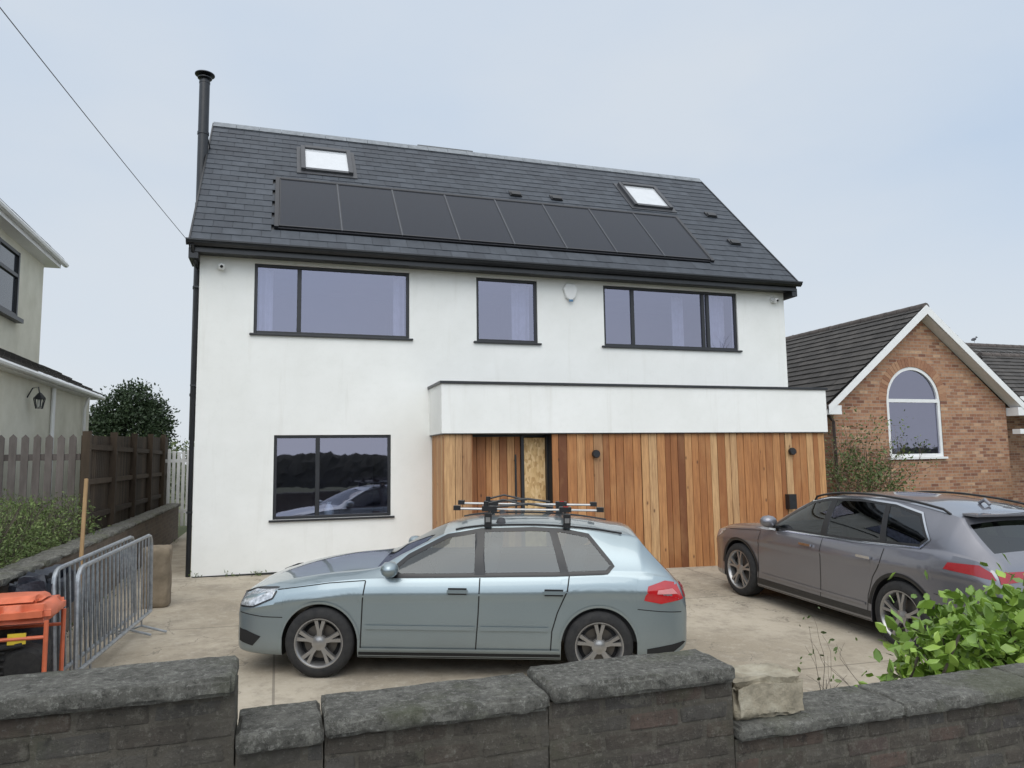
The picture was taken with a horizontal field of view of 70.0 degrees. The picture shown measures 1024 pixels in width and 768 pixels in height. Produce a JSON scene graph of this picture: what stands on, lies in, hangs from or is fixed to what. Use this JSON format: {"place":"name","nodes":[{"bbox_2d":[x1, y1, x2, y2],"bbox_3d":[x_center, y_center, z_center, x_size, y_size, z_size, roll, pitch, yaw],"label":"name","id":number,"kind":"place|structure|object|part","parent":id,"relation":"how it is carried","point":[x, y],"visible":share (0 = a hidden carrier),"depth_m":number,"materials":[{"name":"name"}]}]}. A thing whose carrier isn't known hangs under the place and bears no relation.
{"place":"outdoors","nodes":[
{"label":"outdoors","id":0,"kind":"place"},
{"bbox_2d":[126,532,191,578],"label":"side path","id":1,"kind":"structure","parent":0,"point":[178,556],"depth_m":13.68,"materials":[{"name":"concrete"}]},
{"bbox_2d":[170,464,186,537],"bbox_3d":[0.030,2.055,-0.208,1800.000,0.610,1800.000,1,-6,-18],"label":"ground","id":2,"kind":"structure","parent":0,"point":[182,530],"depth_m":23.12,"materials":[{"name":"green plant"}]},
{"bbox_2d":[0,520,77,566],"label":"raised garden","id":3,"kind":"object","parent":2,"relation":"on","point":[14,560],"depth_m":9.62,"materials":[{"name":"brown soil"}]},
{"bbox_2d":[0,434,80,540],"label":"picket fence","id":4,"kind":"object","parent":3,"relation":"on","point":[36,457],"visible":0.72,"depth_m":10.30,"materials":[{"name":"wood"}]},
{"bbox_2d":[0,488,110,567],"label":"heather bush","id":5,"kind":"object","parent":3,"relation":"on","point":[23,515],"visible":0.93,"depth_m":8.50,"materials":[{"name":"green plant"}]},
{"bbox_2d":[77,431,167,537],"bbox_3d":[-7.229,1.803,14.141,0.120,1.853,8.450,1,-6,-18],"label":"board fence","id":6,"kind":"object","parent":3,"relation":"on","point":[126,476],"visible":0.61,"depth_m":12.74,"materials":[{"name":"brown wood"}]},
{"bbox_2d":[165,449,193,525],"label":"white gate","id":7,"kind":"structure","parent":6,"relation":"attached to","point":[174,461],"depth_m":17.46,"materials":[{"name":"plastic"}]},
{"bbox_2d":[0,229,89,528],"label":"walls","id":8,"kind":"structure","parent":2,"relation":"on","point":[21,416],"depth_m":12.78,"materials":[{"name":"white paint"}]},
{"bbox_2d":[0,237,20,315],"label":"side window","id":9,"kind":"structure","parent":8,"relation":"attached to","point":[10,257],"depth_m":12.45,"materials":[{"name":"black glass"}]},
{"bbox_2d":[0,307,23,323],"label":"window sill","id":10,"kind":"structure","parent":8,"relation":"attached to","point":[10,316],"depth_m":12.32,"materials":[{"name":"white concrete"}]},
{"bbox_2d":[27,387,45,408],"bbox_3d":[-7.406,0.212,11.376,0.267,0.349,0.154,1,-6,-18],"label":"wall lantern","id":11,"kind":"object","parent":8,"relation":"attached to","point":[39,397],"depth_m":11.36,"materials":[{"name":"black metal"}]},
{"bbox_2d":[0,209,98,399],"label":"fascia boards","id":12,"kind":"object","parent":8,"relation":"attached to","point":[11,228],"visible":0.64,"depth_m":12.62,"materials":[{"name":"white plastic"}]},
{"bbox_2d":[0,199,102,394],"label":"roof tiles","id":13,"kind":"object","parent":8,"relation":"on","point":[13,357],"visible":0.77,"depth_m":12.34,"materials":[{"name":"dark grey slate"}]},
{"bbox_2d":[0,199,105,506],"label":"gutters","id":14,"kind":"object","parent":8,"relation":"attached to","point":[22,224],"visible":0.63,"depth_m":12.49,"materials":[{"name":"white plastic"}]},
{"bbox_2d":[0,507,178,634],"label":"garden wall","id":15,"kind":"structure","parent":2,"relation":"on","point":[161,529],"depth_m":11.10,"materials":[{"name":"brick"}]},
{"bbox_2d":[0,503,180,587],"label":"wall coping","id":16,"kind":"object","parent":15,"relation":"on","point":[32,563],"depth_m":8.38,"materials":[{"name":"stone"}]},
{"bbox_2d":[88,377,182,455],"bbox_3d":[-11.318,1.941,21.475,3.064,4.378,2.567,1,-6,-18],"label":"evergreen tree","id":17,"kind":"object","parent":2,"relation":"on","point":[127,416],"visible":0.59,"depth_m":21.22,"materials":[{"name":"green plant"}]},
{"bbox_2d":[104,430,194,506],"bbox_3d":[-8.775,2.407,19.381,4.531,2.458,1.434,1,-6,-18],"label":"hedge","id":18,"kind":"object","parent":2,"relation":"on","point":[177,447],"visible":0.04,"depth_m":19.36,"materials":[{"name":"green plant"}]},
{"bbox_2d":[191,255,787,576],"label":"walls","id":19,"kind":"structure","parent":2,"relation":"on","point":[255,394],"depth_m":12.35,"materials":[{"name":"white paint"}]},
{"bbox_2d":[185,244,199,576],"bbox_3d":[-5.017,0.427,11.410,0.098,5.276,0.558,1,-6,-16],"label":"downpipe","id":20,"kind":"object","parent":19,"relation":"attached to","point":[189,512],"visible":0.84,"depth_m":11.58,"materials":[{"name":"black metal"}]},
{"bbox_2d":[189,70,214,439],"bbox_3d":[-5.789,-2.484,13.787,0.383,7.070,0.584,-4,-6,27],"label":"flue pipe","id":21,"kind":"object","parent":19,"relation":"attached to","point":[205,77],"visible":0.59,"depth_m":13.86,"materials":[{"name":"black metal"}]},
{"bbox_2d":[192,572,276,577],"bbox_3d":[-3.165,3.079,11.847,3.727,0.135,0.013,1,-6,-18],"label":"plinth bead","id":22,"kind":"object","parent":19,"relation":"attached to","point":[270,573],"visible":0.14,"depth_m":11.50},
{"bbox_2d":[202,130,770,282],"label":"roof deck","id":23,"kind":"structure","parent":19,"relation":"on","point":[273,204],"depth_m":13.83,"materials":[{"name":"black tile"}]},
{"bbox_2d":[417,144,472,151],"bbox_3d":[-1.686,-5.072,17.256,1.300,0.600,1.100,1,-6,-18],"label":"rooflight","id":24,"kind":"object","parent":23,"relation":"on","point":[444,148],"visible":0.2,"depth_m":16.75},
{"bbox_2d":[213,122,701,181],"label":"ridge tiles","id":25,"kind":"object","parent":23,"relation":"on","point":[229,125],"visible":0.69,"depth_m":16.45,"materials":[{"name":"grey tile"}]},
{"bbox_2d":[190,126,795,280],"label":"slates","id":26,"kind":"object","parent":23,"relation":"on","point":[683,197],"visible":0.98,"depth_m":14.92,"materials":[{"name":"grey stone"}]},
{"bbox_2d":[296,145,676,212],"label":"skylight frames","id":27,"kind":"structure","parent":26,"relation":"on","point":[302,168],"depth_m":15.01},
{"bbox_2d":[305,149,666,205],"bbox_3d":[-0.341,-4.385,15.718,7.900,0.739,0.735,1,-6,-18],"label":"skylight glass","id":28,"kind":"object","parent":27,"relation":"in","point":[325,160],"visible":0.96,"depth_m":14.88,"materials":[{"name":"white glass"}]},
{"bbox_2d":[508,190,740,244],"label":"roof vents","id":29,"kind":"object","parent":26,"relation":"on","point":[559,198],"visible":1,"depth_m":15.70,"materials":[{"name":"black plastic"}]},
{"bbox_2d":[189,123,797,280],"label":"verge boards","id":30,"kind":"object","parent":23,"relation":"on","point":[782,265],"visible":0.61,"depth_m":14.80,"materials":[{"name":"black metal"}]},
{"bbox_2d":[274,177,714,262],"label":"solar panel frames","id":31,"kind":"structure","parent":23,"relation":"on","point":[277,225],"depth_m":13.85,"materials":[{"name":"black metal"}]},
{"bbox_2d":[280,180,708,258],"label":"solar panels","id":32,"kind":"object","parent":31,"relation":"in","point":[308,204],"visible":1,"depth_m":14.04,"materials":[{"name":"black glass"}]},
{"bbox_2d":[337,185,664,256],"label":"panel joint strips","id":33,"kind":"object","parent":31,"relation":"on","point":[502,217],"visible":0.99,"depth_m":14.13,"materials":[{"name":"metal"}]},
{"bbox_2d":[259,270,724,347],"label":"curtains","id":34,"kind":"object","parent":19,"relation":"attached to","point":[520,310],"visible":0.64,"depth_m":13.65,"materials":[{"name":"white fabric"}]},
{"bbox_2d":[186,237,802,299],"bbox_3d":[0.312,-2.015,13.437,11.530,0.290,0.735,1,-6,-18],"label":"gutter and fascia","id":35,"kind":"object","parent":19,"relation":"attached to","point":[286,252],"visible":0.9,"depth_m":12.88,"materials":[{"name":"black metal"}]},
{"bbox_2d":[0,7,184,236],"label":"overhead cable","id":36,"kind":"object","parent":35,"relation":"attached to","point":[81,110],"visible":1,"depth_m":7.41,"materials":[{"name":"grey rubber"}]},
{"bbox_2d":[257,268,732,515],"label":"window panes","id":37,"kind":"object","parent":19,"relation":"attached to","point":[353,475],"visible":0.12,"depth_m":14.72,"materials":[{"name":"glass"}]},
{"bbox_2d":[249,264,742,522],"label":"window frames","id":38,"kind":"structure","parent":19,"relation":"attached to","point":[704,320],"depth_m":12.55,"materials":[{"name":"black plastic"}]},
{"bbox_2d":[217,263,778,302],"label":"security cameras","id":39,"kind":"object","parent":19,"relation":"attached to","point":[773,300],"visible":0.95,"depth_m":11.84,"materials":[{"name":"white plastic"}]},
{"bbox_2d":[562,284,576,300],"bbox_3d":[1.091,-1.716,13.692,0.290,0.334,0.065,1,-6,-18],"label":"alarm box","id":40,"kind":"object","parent":19,"relation":"attached to","point":[569,291],"visible":1,"depth_m":13.66,"materials":[{"name":"white plastic"}]},
{"bbox_2d":[0,675,1023,767],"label":"mortar","id":41,"kind":"object","parent":2,"relation":"on","point":[227,710],"visible":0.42,"depth_m":2.78,"materials":[{"name":"grey concrete"}]},
{"bbox_2d":[0,649,1023,753],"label":"coping stones","id":42,"kind":"object","parent":41,"relation":"on","point":[539,688],"visible":0.94,"depth_m":2.75,"materials":[{"name":"grey stone"}]},
{"bbox_2d":[732,664,806,719],"bbox_3d":[1.067,1.348,3.223,0.379,0.172,0.260,1,-6,-18],"label":"stone block","id":43,"kind":"object","parent":42,"relation":"on","point":[759,691],"depth_m":3.12,"materials":[{"name":"stone"}]},
{"bbox_2d":[785,303,1023,506],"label":"brick bungalow","id":44,"kind":"object","parent":2,"relation":"on","point":[942,384],"visible":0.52,"depth_m":17.66,"materials":[{"name":"brown brick"}]},
{"bbox_2d":[825,406,938,494],"bbox_3d":[7.719,1.751,15.839,3.462,2.580,2.760,1,-6,-18],"label":"climbing rose","id":45,"kind":"object","parent":44,"relation":"attached to","point":[867,479],"visible":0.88,"depth_m":15.34,"materials":[{"name":"green plant"}]},
{"bbox_2d":[886,367,947,459],"bbox_3d":[9.479,0.677,17.229,1.730,2.175,0.140,1,-6,-18],"label":"arched window frame","id":46,"kind":"structure","parent":44,"relation":"in","point":[940,455],"depth_m":17.32,"materials":[{"name":"white plastic"}]},
{"bbox_2d":[0,0,1023,463],"label":"sky","id":47,"kind":"structure","parent":0,"point":[874,148],"materials":[{"name":"blue"}]},
{"bbox_2d":[58,566,1005,723],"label":"driveway","id":48,"kind":"structure","parent":0,"point":[196,618],"depth_m":7.89,"materials":[{"name":"concrete"}]},
{"bbox_2d":[0,591,65,676],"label":"petrol generator","id":49,"kind":"object","parent":48,"relation":"on","point":[21,654],"visible":0.81,"depth_m":5.53,"materials":[{"name":"orange plastic"}]},
{"bbox_2d":[9,563,77,671],"bbox_3d":[-4.151,2.158,6.447,0.394,1.066,0.895,1,-6,-18],"label":"dark tarpaulin","id":50,"kind":"object","parent":48,"relation":"on","point":[40,579],"visible":0.33,"depth_m":6.17,"materials":[{"name":"plastic"}]},
{"bbox_2d":[73,478,87,641],"bbox_3d":[-4.740,1.919,8.040,0.044,1.737,0.750,2,-7,-27],"label":"wooden stake","id":51,"kind":"object","parent":48,"relation":"on","point":[83,522],"visible":0.39,"depth_m":8.21,"materials":[{"name":"brown wood"}]},
{"bbox_2d":[51,535,151,671],"bbox_3d":[-4.047,2.164,7.233,0.527,1.119,2.253,0,-6,-11],"label":"crowd barrier","id":52,"kind":"object","parent":48,"relation":"on","point":[56,572],"visible":0.63,"depth_m":6.86,"materials":[{"name":"metal"}]},
{"bbox_2d":[73,534,166,669],"bbox_3d":[-3.936,2.174,7.347,0.527,1.121,2.303,0,-6,-12],"label":"crowd barrier","id":53,"kind":"object","parent":48,"relation":"on","point":[121,633],"visible":0.91,"depth_m":7.14,"materials":[{"name":"metal"}]},
{"bbox_2d":[140,545,172,608],"bbox_3d":[-4.592,2.497,9.451,0.334,0.805,0.314,1,-6,-18],"label":"stone post","id":54,"kind":"object","parent":48,"relation":"on","point":[162,564],"visible":0.63,"depth_m":9.34,"materials":[{"name":"stone"}]},
{"bbox_2d":[66,539,266,637],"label":"weeds","id":55,"kind":"object","parent":48,"relation":"on","point":[191,577],"visible":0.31,"depth_m":11.39,"materials":[{"name":"green plant"}]},
{"bbox_2d":[238,494,686,677],"bbox_3d":[-0.463,1.976,7.613,4.282,1.610,2.042,1,-4,0],"label":"silver hatchback car","id":56,"kind":"object","parent":48,"relation":"on","point":[524,583],"visible":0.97,"depth_m":6.76,"materials":[{"name":"blue paint"}]},
{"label":"side windows","id":57,"kind":"part","parent":56,"relation":"part of","materials":[{"name":"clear glass"}]},
{"bbox_2d":[473,435,548,511],"bbox_3d":[-0.060,1.987,12.236,1.388,2.297,0.140,1,-6,-18],"label":"door frame","id":58,"kind":"object","parent":48,"relation":"on","point":[522,466],"visible":0.45,"depth_m":12.40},
{"bbox_2d":[524,438,545,511],"bbox_3d":[0.392,2.030,12.392,0.375,2.230,0.030,1,-6,-18],"label":"osb panel","id":59,"kind":"object","parent":58,"relation":"attached to","point":[534,466],"visible":0.36,"depth_m":12.43,"materials":[{"name":"beige wood"}]},
{"bbox_2d":[455,434,786,535],"bbox_3d":[2.308,2.161,13.215,7.360,2.520,0.930,1,-6,-18],"label":"garage carcass","id":60,"kind":"object","parent":48,"relation":"on","point":[550,485],"visible":0.14,"depth_m":12.35},
{"bbox_2d":[429,383,827,434],"bbox_3d":[2.293,0.505,13.337,7.510,0.800,1.018,1,-6,-18],"label":"canopy","id":61,"kind":"object","parent":60,"relation":"on","point":[475,408],"visible":0.86,"depth_m":12.66,"materials":[{"name":"white paint"}]},
{"bbox_2d":[427,381,827,389],"bbox_3d":[2.292,0.083,13.365,7.570,0.045,1.047,1,-6,-18],"label":"canopy capping","id":62,"kind":"object","parent":61,"relation":"on","point":[598,384],"visible":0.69,"depth_m":12.69,"materials":[{"name":"black metal"}]},
{"bbox_2d":[430,432,826,435],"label":"canopy drip trim","id":63,"kind":"structure","parent":61,"relation":"attached to","point":[607,433],"depth_m":12.49,"materials":[{"name":"black metal"}]},
{"bbox_2d":[432,433,826,567],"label":"cedar cladding","id":64,"kind":"structure","parent":60,"relation":"attached to","point":[698,491],"depth_m":12.81,"materials":[{"name":"brown wood"}]},
{"bbox_2d":[514,454,516,507],"bbox_3d":[0.057,1.688,12.301,0.036,1.000,0.088,1,-6,-18],"label":"door handle","id":65,"kind":"object","parent":64,"relation":"attached to","point":[515,459],"visible":0.63,"depth_m":12.28,"materials":[{"name":"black metal"}]},
{"bbox_2d":[592,448,796,508],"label":"wall lights","id":66,"kind":"object","parent":64,"relation":"attached to","point":[791,501],"depth_m":13.49,"materials":[{"name":"black metal"}]},
{"bbox_2d":[797,607,898,689],"bbox_3d":[1.838,1.699,4.112,0.872,0.876,0.602,3,-7,-33],"label":"twiggy shrub","id":67,"kind":"object","parent":48,"relation":"on","point":[835,650],"visible":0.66,"depth_m":4.09,"materials":[{"name":"brown plant"}]},
{"bbox_2d":[716,491,1023,648],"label":"grey suv car","id":68,"kind":"object","parent":48,"relation":"on","point":[850,553],"visible":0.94,"depth_m":8.28,"materials":[{"name":"paint"}]},
{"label":"side windows","id":69,"kind":"part","parent":68,"relation":"part of","materials":[{"name":"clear glass"}]},
{"bbox_2d":[854,553,1023,686],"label":"laurel shrub","id":70,"kind":"object","parent":48,"relation":"on","point":[989,628],"visible":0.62,"depth_m":4.33,"materials":[{"name":"green plant"}]},
{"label":"pavement","id":71,"kind":"structure","parent":0,"visible":0},
{"bbox_2d":[0,683,1023,767],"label":"bricks","id":72,"kind":"object","parent":71,"relation":"on","point":[14,752],"visible":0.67,"depth_m":2.80,"materials":[{"name":"grey stone"}]}
]}

